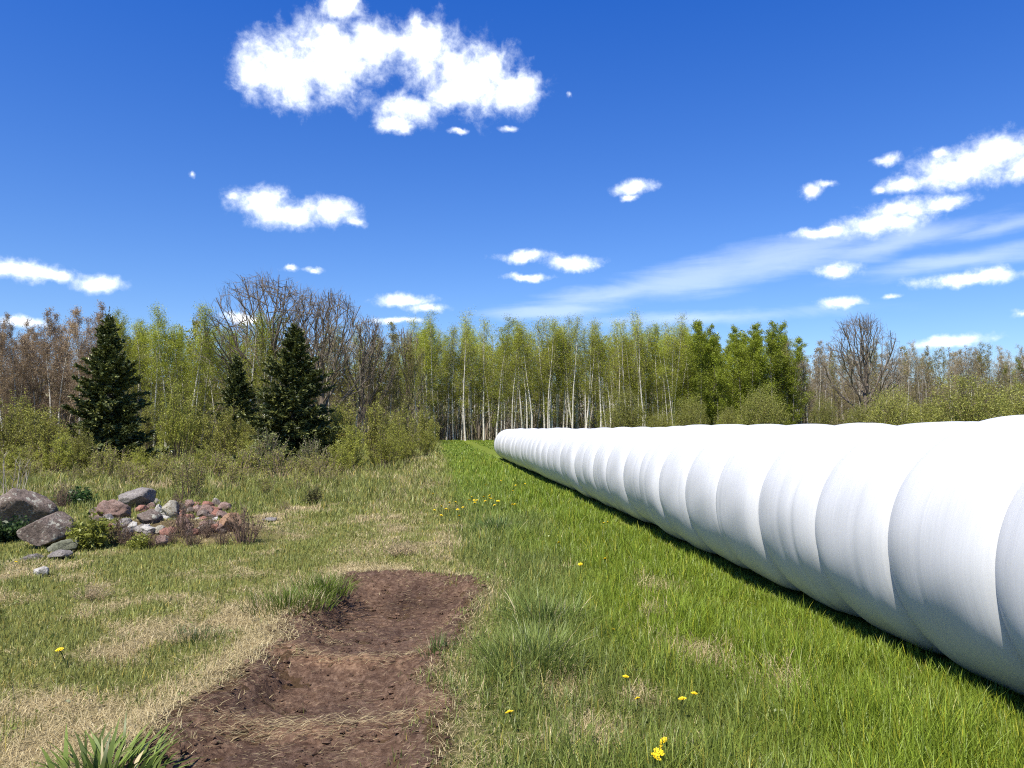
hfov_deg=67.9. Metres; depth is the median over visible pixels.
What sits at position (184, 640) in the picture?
grass tuft
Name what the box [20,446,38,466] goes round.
shrub
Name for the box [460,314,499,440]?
tall aspen
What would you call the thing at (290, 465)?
shrub
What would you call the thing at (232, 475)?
shrub
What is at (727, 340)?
green poplar
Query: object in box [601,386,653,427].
willow shrub
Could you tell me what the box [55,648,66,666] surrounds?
dandelion
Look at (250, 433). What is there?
willow shrub
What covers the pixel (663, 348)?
tall aspen
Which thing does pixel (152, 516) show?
stone
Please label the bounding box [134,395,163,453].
willow shrub
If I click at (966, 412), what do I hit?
willow shrub
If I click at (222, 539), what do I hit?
dead weeds
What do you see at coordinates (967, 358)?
grey tree
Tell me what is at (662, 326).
tall aspen
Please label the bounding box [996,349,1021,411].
grey tree
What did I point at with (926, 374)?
grey tree
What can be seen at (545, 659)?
grass tuft
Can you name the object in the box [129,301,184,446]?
aspen tree
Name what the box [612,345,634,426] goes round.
tall aspen
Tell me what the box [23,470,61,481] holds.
shrub
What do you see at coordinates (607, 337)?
tall aspen
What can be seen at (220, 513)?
stone
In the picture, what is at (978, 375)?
grey tree
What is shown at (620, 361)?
tall aspen
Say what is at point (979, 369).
grey tree
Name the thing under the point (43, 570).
stone
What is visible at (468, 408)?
tall aspen
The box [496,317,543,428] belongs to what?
tall aspen
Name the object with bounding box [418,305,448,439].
tall aspen
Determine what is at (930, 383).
grey tree
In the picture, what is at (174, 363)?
aspen tree
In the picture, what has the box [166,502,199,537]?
dead weeds
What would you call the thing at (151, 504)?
stone
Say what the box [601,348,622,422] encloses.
tall aspen
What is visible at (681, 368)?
tall aspen
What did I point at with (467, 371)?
tall aspen
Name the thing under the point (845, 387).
grey tree
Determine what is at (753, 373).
green poplar
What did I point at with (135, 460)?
willow shrub
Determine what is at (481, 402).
tall aspen
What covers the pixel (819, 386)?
grey tree
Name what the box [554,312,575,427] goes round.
tall aspen
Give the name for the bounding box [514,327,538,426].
tall aspen
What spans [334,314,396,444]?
oak tree
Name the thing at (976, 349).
grey tree
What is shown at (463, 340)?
tall aspen
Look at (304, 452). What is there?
willow shrub
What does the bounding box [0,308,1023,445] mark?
wood
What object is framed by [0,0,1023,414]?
sky
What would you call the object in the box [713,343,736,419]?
green poplar
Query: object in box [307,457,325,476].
shrub
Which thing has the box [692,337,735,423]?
green poplar
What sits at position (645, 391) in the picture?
tall aspen
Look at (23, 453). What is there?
shrub
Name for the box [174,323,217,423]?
aspen tree
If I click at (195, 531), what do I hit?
stone
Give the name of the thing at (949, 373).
grey tree
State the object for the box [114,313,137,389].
aspen tree
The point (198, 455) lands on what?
willow shrub
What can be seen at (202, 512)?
stone
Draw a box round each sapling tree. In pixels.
[317,327,340,417]
[317,335,341,417]
[319,324,345,401]
[325,343,357,415]
[329,324,360,414]
[334,359,354,415]
[345,320,376,431]
[347,330,375,442]
[351,343,366,425]
[356,340,397,433]
[356,345,389,438]
[358,347,381,433]
[373,340,406,418]
[375,318,416,432]
[380,351,404,421]
[387,351,404,424]
[393,343,421,443]
[394,360,407,409]
[397,333,418,428]
[401,342,426,439]
[411,346,444,427]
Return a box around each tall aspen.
[401,318,449,418]
[402,317,420,408]
[409,332,442,430]
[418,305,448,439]
[428,327,450,439]
[430,324,446,417]
[433,332,457,428]
[433,333,450,438]
[436,322,465,439]
[438,306,489,440]
[438,351,461,439]
[439,338,460,439]
[442,322,465,439]
[443,349,458,439]
[450,336,472,437]
[450,336,485,435]
[454,318,481,439]
[455,329,475,439]
[457,322,478,439]
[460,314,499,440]
[460,329,487,425]
[460,344,479,420]
[472,331,494,423]
[472,340,497,439]
[472,348,489,424]
[474,333,491,427]
[474,350,491,406]
[475,332,507,422]
[476,348,495,420]
[480,313,534,435]
[482,341,500,428]
[487,358,498,420]
[488,337,513,430]
[489,340,509,430]
[491,343,510,429]
[495,318,534,427]
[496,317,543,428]
[497,330,523,420]
[498,340,524,424]
[499,329,535,428]
[504,331,512,424]
[507,314,529,428]
[507,337,518,421]
[508,330,536,426]
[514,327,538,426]
[514,327,539,427]
[515,326,539,426]
[525,316,563,427]
[527,337,563,428]
[530,313,570,428]
[530,326,579,427]
[530,332,547,427]
[532,314,569,427]
[532,319,568,427]
[532,340,548,426]
[532,368,547,427]
[539,339,572,427]
[546,326,571,427]
[548,329,565,425]
[550,318,578,427]
[553,324,573,422]
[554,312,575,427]
[554,332,583,427]
[556,313,591,428]
[557,333,583,410]
[558,321,575,413]
[561,328,589,428]
[569,335,588,428]
[572,356,586,420]
[573,325,594,427]
[577,324,602,427]
[578,347,600,420]
[579,322,604,428]
[579,357,589,426]
[583,317,625,427]
[586,330,612,426]
[587,324,608,425]
[587,341,613,427]
[587,348,596,427]
[588,338,606,425]
[592,341,620,424]
[592,342,614,423]
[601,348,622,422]
[603,330,620,412]
[605,317,633,417]
[605,340,622,417]
[607,319,634,421]
[608,319,635,421]
[611,340,647,420]
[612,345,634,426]
[613,350,627,402]
[614,328,655,419]
[615,332,652,421]
[624,307,649,425]
[625,308,654,426]
[628,323,647,408]
[628,332,648,424]
[631,346,660,422]
[632,320,663,424]
[632,325,660,422]
[640,319,663,424]
[640,324,671,420]
[646,340,679,425]
[648,337,684,425]
[650,322,671,425]
[650,324,680,420]
[661,335,674,413]
[662,330,684,414]
[665,312,691,422]
[666,331,695,424]
[667,325,680,392]
[674,318,695,420]
[675,326,698,424]
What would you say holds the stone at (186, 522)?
on the ground at (470, 619)
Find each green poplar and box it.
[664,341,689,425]
[675,319,718,421]
[676,341,705,418]
[677,319,723,424]
[687,337,722,424]
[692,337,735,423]
[697,323,733,424]
[700,335,732,424]
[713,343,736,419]
[718,333,749,420]
[719,338,758,423]
[722,325,752,424]
[725,337,753,421]
[730,336,762,423]
[732,333,754,418]
[734,322,778,424]
[740,335,777,423]
[742,320,795,418]
[743,330,765,421]
[744,329,778,415]
[753,333,783,423]
[765,336,784,424]
[769,320,808,419]
[772,330,799,424]
[777,335,817,424]
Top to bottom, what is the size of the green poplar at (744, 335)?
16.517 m
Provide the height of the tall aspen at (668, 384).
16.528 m
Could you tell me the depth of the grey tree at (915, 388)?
115.55 m
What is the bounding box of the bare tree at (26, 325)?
[4,316,49,419]
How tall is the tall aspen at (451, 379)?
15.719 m
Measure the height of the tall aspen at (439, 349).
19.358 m
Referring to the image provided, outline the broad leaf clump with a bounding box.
[0,715,202,767]
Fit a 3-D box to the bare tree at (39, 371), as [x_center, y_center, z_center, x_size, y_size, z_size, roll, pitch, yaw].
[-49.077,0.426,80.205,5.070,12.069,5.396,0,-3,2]
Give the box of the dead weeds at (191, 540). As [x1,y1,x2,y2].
[178,528,205,545]
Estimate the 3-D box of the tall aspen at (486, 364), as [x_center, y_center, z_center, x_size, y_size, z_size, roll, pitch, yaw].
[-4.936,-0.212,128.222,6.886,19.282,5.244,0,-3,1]
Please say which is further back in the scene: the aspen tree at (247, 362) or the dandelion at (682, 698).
the aspen tree at (247, 362)
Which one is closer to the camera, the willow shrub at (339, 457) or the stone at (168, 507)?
the stone at (168, 507)
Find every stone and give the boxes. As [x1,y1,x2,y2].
[20,553,43,560]
[33,566,48,576]
[46,538,79,551]
[47,549,72,558]
[103,514,113,518]
[120,518,131,526]
[122,527,132,535]
[128,521,136,528]
[134,524,143,532]
[135,505,148,512]
[136,509,162,523]
[142,526,154,533]
[146,502,155,507]
[154,525,165,533]
[155,504,161,512]
[155,535,167,546]
[159,528,171,534]
[161,500,179,518]
[176,516,189,525]
[184,500,193,506]
[193,504,200,512]
[193,528,199,534]
[196,509,208,516]
[199,504,213,513]
[202,501,213,505]
[212,498,220,505]
[215,523,223,532]
[216,510,226,517]
[217,502,230,510]
[219,513,241,531]
[262,517,276,521]
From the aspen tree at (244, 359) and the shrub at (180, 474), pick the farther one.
the aspen tree at (244, 359)
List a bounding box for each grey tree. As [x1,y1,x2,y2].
[774,371,788,420]
[777,341,797,422]
[788,352,810,423]
[796,358,818,423]
[797,349,818,423]
[798,350,824,423]
[805,353,824,423]
[809,340,834,422]
[812,371,824,402]
[813,352,843,411]
[821,357,839,419]
[824,353,850,423]
[831,350,860,423]
[833,355,849,423]
[835,357,860,418]
[837,348,858,420]
[845,341,878,422]
[847,360,876,417]
[860,352,875,422]
[862,338,893,421]
[870,353,892,416]
[877,359,892,419]
[881,341,905,425]
[890,345,925,423]
[891,340,921,422]
[893,350,910,420]
[897,347,927,413]
[912,356,935,408]
[913,346,945,409]
[913,357,927,422]
[922,366,946,412]
[926,345,950,421]
[927,349,955,412]
[931,352,964,416]
[940,361,957,415]
[948,358,969,406]
[951,349,984,407]
[952,349,974,409]
[959,347,980,404]
[963,347,986,415]
[967,341,1008,415]
[972,350,991,407]
[974,363,983,413]
[982,343,1003,400]
[985,345,1014,404]
[986,355,1012,414]
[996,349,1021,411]
[1008,345,1023,406]
[1013,358,1023,398]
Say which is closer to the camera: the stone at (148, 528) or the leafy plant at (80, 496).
the stone at (148, 528)
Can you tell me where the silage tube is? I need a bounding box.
[494,415,1023,695]
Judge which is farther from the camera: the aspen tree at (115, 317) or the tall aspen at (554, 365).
the tall aspen at (554, 365)
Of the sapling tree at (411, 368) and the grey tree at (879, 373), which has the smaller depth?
the sapling tree at (411, 368)
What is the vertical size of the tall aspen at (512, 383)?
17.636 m
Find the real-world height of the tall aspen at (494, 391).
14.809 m
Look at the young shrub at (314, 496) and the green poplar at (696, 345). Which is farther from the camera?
the green poplar at (696, 345)
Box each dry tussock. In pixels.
[69,581,111,600]
[381,537,424,556]
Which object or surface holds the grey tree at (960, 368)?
on the ground at (470, 619)
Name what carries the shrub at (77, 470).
on the ground at (470, 619)
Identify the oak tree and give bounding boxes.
[187,272,337,417]
[268,283,380,418]
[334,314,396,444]
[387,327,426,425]
[819,310,906,420]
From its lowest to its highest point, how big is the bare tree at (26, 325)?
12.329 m
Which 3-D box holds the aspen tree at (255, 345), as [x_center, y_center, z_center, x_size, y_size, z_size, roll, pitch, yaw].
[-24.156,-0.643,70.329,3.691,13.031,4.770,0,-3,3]
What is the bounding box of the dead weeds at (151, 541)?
[139,532,159,548]
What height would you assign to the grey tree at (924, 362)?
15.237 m
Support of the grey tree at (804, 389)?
on the ground at (470, 619)
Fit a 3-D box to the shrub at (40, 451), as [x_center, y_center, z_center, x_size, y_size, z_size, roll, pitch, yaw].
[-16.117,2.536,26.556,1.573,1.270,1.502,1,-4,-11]
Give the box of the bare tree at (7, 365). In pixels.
[0,323,22,412]
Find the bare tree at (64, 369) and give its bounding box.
[23,308,92,437]
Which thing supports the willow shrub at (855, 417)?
on the ground at (470, 619)
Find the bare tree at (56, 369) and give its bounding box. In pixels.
[41,327,79,424]
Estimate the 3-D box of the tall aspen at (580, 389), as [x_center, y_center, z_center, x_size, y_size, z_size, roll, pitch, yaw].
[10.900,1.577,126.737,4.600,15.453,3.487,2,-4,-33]
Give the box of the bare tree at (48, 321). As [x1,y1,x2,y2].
[16,307,76,429]
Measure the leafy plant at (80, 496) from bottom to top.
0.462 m
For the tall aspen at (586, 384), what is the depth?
106.94 m
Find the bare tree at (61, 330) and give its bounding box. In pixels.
[46,323,76,418]
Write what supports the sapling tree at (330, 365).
on the ground at (470, 619)
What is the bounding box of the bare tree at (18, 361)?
[8,337,33,400]
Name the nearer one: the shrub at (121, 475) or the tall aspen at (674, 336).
the shrub at (121, 475)
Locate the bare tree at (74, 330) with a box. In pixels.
[52,305,94,433]
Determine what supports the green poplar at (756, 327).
on the ground at (470, 619)
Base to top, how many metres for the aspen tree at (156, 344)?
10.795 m
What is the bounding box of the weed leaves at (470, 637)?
[0,497,967,767]
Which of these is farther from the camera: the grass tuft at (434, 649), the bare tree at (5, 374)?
the bare tree at (5, 374)
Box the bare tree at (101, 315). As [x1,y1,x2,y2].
[63,300,128,432]
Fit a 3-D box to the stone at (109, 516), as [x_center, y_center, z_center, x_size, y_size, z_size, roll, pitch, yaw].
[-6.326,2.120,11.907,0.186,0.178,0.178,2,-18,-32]
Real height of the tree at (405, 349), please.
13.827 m
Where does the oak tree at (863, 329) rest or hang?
on the ground at (470, 619)
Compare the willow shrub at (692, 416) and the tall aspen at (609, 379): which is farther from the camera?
the tall aspen at (609, 379)
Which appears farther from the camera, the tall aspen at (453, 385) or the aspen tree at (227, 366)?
the tall aspen at (453, 385)
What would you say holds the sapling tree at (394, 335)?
on the ground at (470, 619)
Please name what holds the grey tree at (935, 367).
on the ground at (470, 619)
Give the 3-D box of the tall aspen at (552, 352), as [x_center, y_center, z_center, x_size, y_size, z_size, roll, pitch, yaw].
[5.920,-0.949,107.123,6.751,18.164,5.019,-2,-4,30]
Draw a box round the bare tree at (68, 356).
[46,332,76,431]
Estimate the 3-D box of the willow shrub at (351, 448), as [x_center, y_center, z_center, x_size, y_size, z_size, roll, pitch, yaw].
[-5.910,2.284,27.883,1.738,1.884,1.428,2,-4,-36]
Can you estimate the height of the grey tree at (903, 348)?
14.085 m
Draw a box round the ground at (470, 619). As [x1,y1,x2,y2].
[0,439,1023,767]
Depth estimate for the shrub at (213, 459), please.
24.10 m
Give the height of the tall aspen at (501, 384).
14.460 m
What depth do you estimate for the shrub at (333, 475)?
21.18 m
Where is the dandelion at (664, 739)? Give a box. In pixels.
[660,737,675,759]
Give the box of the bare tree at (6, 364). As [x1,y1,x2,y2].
[0,333,17,405]
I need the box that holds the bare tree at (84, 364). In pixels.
[70,316,114,416]
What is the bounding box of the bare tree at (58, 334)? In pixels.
[16,312,65,431]
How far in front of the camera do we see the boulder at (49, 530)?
9.52 m
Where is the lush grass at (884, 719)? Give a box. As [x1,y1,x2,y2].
[405,439,1023,767]
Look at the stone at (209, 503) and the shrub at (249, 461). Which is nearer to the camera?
the stone at (209, 503)
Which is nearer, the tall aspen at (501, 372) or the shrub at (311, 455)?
the shrub at (311, 455)
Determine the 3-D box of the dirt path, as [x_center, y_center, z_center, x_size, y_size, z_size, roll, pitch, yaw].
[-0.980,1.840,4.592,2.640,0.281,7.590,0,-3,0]
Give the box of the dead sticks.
[0,451,30,493]
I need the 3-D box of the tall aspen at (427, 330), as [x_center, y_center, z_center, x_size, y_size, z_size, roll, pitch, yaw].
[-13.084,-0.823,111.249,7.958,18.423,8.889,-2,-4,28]
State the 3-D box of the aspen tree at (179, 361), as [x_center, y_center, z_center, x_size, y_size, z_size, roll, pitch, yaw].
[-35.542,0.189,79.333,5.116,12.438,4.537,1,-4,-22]
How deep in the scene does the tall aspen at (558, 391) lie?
110.67 m
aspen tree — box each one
[110,308,126,392]
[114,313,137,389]
[116,317,141,394]
[126,317,160,410]
[126,321,149,406]
[126,336,150,416]
[128,320,159,425]
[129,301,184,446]
[133,327,183,443]
[135,322,163,421]
[147,317,194,413]
[148,352,170,414]
[158,322,202,415]
[158,329,195,411]
[168,340,193,414]
[170,323,200,402]
[172,299,228,439]
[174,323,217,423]
[183,333,228,418]
[186,335,216,429]
[187,328,226,438]
[199,343,226,418]
[210,326,242,408]
[211,330,245,408]
[212,325,249,409]
[237,309,271,400]
[239,344,251,390]
[242,337,262,400]
[244,320,266,411]
[246,308,279,417]
[249,312,282,445]
[249,324,276,427]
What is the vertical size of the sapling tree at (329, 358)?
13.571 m
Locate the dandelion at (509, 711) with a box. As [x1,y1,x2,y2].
[506,710,514,731]
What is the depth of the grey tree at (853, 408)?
110.40 m
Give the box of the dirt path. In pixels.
[121,569,478,767]
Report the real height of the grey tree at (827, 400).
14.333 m
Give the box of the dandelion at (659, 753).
[654,748,663,763]
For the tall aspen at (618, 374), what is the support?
on the ground at (470, 619)
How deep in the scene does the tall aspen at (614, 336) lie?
113.13 m
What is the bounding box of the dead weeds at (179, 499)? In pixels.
[165,491,190,510]
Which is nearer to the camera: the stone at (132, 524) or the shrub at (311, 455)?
the stone at (132, 524)
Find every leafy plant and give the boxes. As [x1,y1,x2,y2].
[0,512,29,541]
[51,486,97,506]
[65,508,122,550]
[126,531,152,548]
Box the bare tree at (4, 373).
[0,332,25,439]
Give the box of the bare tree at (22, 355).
[1,333,39,431]
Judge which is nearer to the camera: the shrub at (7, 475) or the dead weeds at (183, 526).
the dead weeds at (183, 526)
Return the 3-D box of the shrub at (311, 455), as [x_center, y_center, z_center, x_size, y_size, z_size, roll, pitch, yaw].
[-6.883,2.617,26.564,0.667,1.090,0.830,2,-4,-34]
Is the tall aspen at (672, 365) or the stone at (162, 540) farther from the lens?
the tall aspen at (672, 365)
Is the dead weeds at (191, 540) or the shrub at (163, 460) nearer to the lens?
the dead weeds at (191, 540)
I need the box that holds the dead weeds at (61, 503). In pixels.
[47,482,76,507]
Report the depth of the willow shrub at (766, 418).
91.35 m
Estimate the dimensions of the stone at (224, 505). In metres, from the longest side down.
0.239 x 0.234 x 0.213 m
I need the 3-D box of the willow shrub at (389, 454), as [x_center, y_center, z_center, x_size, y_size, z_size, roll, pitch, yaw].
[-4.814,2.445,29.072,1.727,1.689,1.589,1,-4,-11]
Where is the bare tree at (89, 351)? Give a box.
[65,311,102,433]
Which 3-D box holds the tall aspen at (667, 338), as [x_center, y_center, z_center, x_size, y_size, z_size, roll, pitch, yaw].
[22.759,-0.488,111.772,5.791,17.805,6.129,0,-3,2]
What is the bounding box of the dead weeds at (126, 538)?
[114,526,143,545]
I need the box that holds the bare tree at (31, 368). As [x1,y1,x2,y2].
[8,323,52,429]
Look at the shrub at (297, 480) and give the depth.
18.16 m
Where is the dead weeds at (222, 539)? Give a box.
[212,525,230,544]
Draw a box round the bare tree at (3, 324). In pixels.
[0,318,15,408]
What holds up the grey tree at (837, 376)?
on the ground at (470, 619)
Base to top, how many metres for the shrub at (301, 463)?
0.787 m
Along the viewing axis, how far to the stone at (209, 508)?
12.88 m
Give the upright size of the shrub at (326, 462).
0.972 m
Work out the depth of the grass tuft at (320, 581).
6.78 m
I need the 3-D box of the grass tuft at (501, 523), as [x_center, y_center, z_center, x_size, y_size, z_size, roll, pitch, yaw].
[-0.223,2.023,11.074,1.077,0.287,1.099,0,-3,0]
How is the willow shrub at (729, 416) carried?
on the ground at (470, 619)
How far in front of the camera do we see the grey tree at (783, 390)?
107.44 m
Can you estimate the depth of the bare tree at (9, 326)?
67.25 m
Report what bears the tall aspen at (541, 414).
on the ground at (470, 619)
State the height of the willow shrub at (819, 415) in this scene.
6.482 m
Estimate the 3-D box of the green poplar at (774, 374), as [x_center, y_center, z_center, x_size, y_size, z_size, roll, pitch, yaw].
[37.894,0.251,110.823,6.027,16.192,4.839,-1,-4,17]
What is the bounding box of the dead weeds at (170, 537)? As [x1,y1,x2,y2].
[159,527,178,543]
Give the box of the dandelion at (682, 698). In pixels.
[678,697,685,720]
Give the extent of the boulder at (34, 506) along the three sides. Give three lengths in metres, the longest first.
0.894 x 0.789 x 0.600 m
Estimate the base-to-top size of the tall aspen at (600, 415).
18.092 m
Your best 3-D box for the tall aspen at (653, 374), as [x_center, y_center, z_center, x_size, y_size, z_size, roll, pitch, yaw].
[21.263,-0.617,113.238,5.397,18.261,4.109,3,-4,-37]
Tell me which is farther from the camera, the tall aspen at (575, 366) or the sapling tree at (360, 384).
the tall aspen at (575, 366)
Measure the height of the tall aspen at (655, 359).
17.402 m
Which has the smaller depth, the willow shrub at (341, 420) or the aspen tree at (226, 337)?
the willow shrub at (341, 420)
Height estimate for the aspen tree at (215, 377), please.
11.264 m
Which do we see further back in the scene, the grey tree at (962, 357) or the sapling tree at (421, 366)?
the grey tree at (962, 357)
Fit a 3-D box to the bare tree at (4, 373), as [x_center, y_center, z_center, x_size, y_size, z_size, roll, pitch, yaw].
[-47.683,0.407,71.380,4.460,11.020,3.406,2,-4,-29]
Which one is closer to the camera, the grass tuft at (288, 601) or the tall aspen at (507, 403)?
the grass tuft at (288, 601)
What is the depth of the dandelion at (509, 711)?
3.73 m
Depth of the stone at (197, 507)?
13.41 m
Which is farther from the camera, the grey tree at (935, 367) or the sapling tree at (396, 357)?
the grey tree at (935, 367)
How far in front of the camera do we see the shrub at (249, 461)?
23.95 m
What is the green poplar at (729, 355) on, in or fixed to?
on the ground at (470, 619)
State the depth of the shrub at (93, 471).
22.07 m
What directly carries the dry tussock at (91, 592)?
on the ground at (470, 619)
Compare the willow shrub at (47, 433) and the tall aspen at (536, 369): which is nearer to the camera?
the willow shrub at (47, 433)
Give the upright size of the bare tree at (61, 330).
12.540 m
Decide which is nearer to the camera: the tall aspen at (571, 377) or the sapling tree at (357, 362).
the sapling tree at (357, 362)
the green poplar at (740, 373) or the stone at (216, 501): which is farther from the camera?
the green poplar at (740, 373)
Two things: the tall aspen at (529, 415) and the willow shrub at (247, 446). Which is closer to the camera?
the willow shrub at (247, 446)
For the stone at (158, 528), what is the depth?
10.19 m
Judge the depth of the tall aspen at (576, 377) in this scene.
112.90 m
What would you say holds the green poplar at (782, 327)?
on the ground at (470, 619)
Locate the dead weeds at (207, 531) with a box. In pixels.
[197,513,218,537]
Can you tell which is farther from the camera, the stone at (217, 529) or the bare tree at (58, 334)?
the bare tree at (58, 334)
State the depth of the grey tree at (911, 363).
107.26 m
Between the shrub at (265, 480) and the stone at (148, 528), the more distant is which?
the shrub at (265, 480)
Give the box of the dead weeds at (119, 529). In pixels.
[106,511,128,544]
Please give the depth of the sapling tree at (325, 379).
82.47 m
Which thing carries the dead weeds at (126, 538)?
on the ground at (470, 619)
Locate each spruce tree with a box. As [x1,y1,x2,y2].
[59,306,174,471]
[196,350,262,452]
[229,315,360,469]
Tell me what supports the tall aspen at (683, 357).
on the ground at (470, 619)
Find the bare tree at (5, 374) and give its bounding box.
[0,325,23,445]
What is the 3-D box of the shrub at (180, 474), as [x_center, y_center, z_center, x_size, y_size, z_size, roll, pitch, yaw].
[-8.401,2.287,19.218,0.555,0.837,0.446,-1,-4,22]
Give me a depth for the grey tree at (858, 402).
106.77 m
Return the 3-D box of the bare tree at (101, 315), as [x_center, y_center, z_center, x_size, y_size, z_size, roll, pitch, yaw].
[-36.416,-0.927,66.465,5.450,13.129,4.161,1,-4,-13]
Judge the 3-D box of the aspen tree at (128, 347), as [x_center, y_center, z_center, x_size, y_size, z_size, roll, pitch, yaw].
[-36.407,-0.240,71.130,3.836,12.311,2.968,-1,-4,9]
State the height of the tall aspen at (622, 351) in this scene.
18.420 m
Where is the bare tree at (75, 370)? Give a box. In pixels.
[68,344,83,404]
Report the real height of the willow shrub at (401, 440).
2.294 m
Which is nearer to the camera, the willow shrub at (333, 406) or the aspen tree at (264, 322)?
the willow shrub at (333, 406)
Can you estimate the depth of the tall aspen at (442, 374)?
124.79 m
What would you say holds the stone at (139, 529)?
on the ground at (470, 619)
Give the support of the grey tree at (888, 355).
on the ground at (470, 619)
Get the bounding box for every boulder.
[0,488,58,524]
[16,511,74,545]
[95,499,131,519]
[118,487,155,507]
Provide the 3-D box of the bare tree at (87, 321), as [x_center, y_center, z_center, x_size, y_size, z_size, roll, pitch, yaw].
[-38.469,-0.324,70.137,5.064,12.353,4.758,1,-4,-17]
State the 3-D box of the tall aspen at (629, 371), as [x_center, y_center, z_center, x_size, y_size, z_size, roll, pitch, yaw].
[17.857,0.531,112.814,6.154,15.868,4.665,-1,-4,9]
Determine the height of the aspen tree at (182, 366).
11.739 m
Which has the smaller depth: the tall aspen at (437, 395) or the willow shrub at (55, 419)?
the willow shrub at (55, 419)
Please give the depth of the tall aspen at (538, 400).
118.72 m
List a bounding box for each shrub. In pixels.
[0,388,68,451]
[0,396,42,465]
[0,444,41,475]
[0,445,34,466]
[0,469,15,479]
[1,449,46,476]
[6,453,43,479]
[7,404,76,468]
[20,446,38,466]
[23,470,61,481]
[26,458,51,476]
[30,441,69,471]
[33,430,84,475]
[44,451,87,472]
[60,423,100,470]
[66,460,89,480]
[83,441,108,473]
[83,465,104,479]
[89,444,128,477]
[90,442,138,471]
[93,484,110,496]
[115,459,134,484]
[124,462,159,485]
[125,448,154,468]
[125,457,140,481]
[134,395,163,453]
[140,458,168,472]
[148,449,183,474]
[148,460,165,475]
[151,376,196,457]
[158,388,222,455]
[169,440,211,499]
[170,456,212,483]
[172,459,191,486]
[182,443,219,470]
[190,463,203,482]
[194,489,208,500]
[195,398,253,458]
[198,450,229,477]
[203,465,239,476]
[220,444,261,473]
[223,457,248,484]
[230,439,261,470]
[235,467,266,479]
[238,410,265,448]
[242,426,291,471]
[247,443,270,472]
[249,476,278,487]
[254,481,277,494]
[258,444,295,479]
[276,500,290,509]
[283,461,299,472]
[285,470,306,491]
[287,453,313,474]
[288,432,335,472]
[301,483,323,504]
[306,447,317,471]
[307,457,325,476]
[308,451,346,477]
[312,384,366,459]
[319,401,345,443]
[321,466,345,482]
[327,441,356,472]
[328,422,367,470]
[360,385,408,461]
[363,426,408,468]
[376,416,416,463]
[384,395,421,451]
[398,429,425,460]
[411,395,442,451]
[417,425,440,455]
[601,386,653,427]
[647,410,672,427]
[670,392,708,425]
[713,403,743,424]
[733,383,792,424]
[808,392,839,424]
[839,400,873,423]
[860,383,926,425]
[903,395,951,423]
[921,370,1022,421]
[981,378,1023,417]
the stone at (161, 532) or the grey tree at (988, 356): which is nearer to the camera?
the stone at (161, 532)
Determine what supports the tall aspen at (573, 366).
on the ground at (470, 619)
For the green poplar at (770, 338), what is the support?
on the ground at (470, 619)
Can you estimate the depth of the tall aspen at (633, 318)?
109.71 m
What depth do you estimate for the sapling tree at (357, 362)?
79.19 m
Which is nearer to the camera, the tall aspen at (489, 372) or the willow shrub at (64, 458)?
the willow shrub at (64, 458)
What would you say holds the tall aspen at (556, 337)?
on the ground at (470, 619)
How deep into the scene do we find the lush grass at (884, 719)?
4.42 m
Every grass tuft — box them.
[153,622,233,647]
[227,579,350,617]
[283,569,362,598]
[409,627,464,658]
[447,612,615,684]
[463,516,527,532]
[484,581,598,632]
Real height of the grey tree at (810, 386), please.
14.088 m
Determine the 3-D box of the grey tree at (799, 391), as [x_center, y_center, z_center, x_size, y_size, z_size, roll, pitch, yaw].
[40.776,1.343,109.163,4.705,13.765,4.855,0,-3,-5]
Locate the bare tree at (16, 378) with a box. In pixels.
[1,335,39,424]
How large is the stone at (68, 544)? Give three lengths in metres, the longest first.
0.370 x 0.369 x 0.168 m
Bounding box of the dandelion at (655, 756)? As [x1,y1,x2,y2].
[651,752,660,767]
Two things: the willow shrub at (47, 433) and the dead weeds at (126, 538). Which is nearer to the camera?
the dead weeds at (126, 538)
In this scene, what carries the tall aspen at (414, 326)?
on the ground at (470, 619)
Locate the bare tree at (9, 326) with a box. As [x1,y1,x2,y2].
[0,312,37,430]
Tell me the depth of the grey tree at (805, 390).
108.53 m
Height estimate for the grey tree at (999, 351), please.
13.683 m
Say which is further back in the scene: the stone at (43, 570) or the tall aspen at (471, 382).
the tall aspen at (471, 382)
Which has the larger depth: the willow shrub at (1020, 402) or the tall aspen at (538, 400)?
the tall aspen at (538, 400)
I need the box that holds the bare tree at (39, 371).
[26,334,58,412]
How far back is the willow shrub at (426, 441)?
43.68 m
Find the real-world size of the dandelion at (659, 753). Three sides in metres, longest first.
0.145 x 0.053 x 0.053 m
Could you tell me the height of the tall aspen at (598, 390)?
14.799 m
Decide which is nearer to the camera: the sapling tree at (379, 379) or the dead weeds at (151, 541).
the dead weeds at (151, 541)
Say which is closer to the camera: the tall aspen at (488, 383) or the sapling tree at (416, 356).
the sapling tree at (416, 356)
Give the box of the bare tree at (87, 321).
[69,316,96,394]
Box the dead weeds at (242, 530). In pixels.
[225,499,265,544]
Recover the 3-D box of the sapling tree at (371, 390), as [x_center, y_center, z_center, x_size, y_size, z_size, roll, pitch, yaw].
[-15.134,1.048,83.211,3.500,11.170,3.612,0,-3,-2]
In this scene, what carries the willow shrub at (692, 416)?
on the ground at (470, 619)
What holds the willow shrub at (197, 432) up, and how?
on the ground at (470, 619)
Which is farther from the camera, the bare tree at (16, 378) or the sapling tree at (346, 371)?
the sapling tree at (346, 371)
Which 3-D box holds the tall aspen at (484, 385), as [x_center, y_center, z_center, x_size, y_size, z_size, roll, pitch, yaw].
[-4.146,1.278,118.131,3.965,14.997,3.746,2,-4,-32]

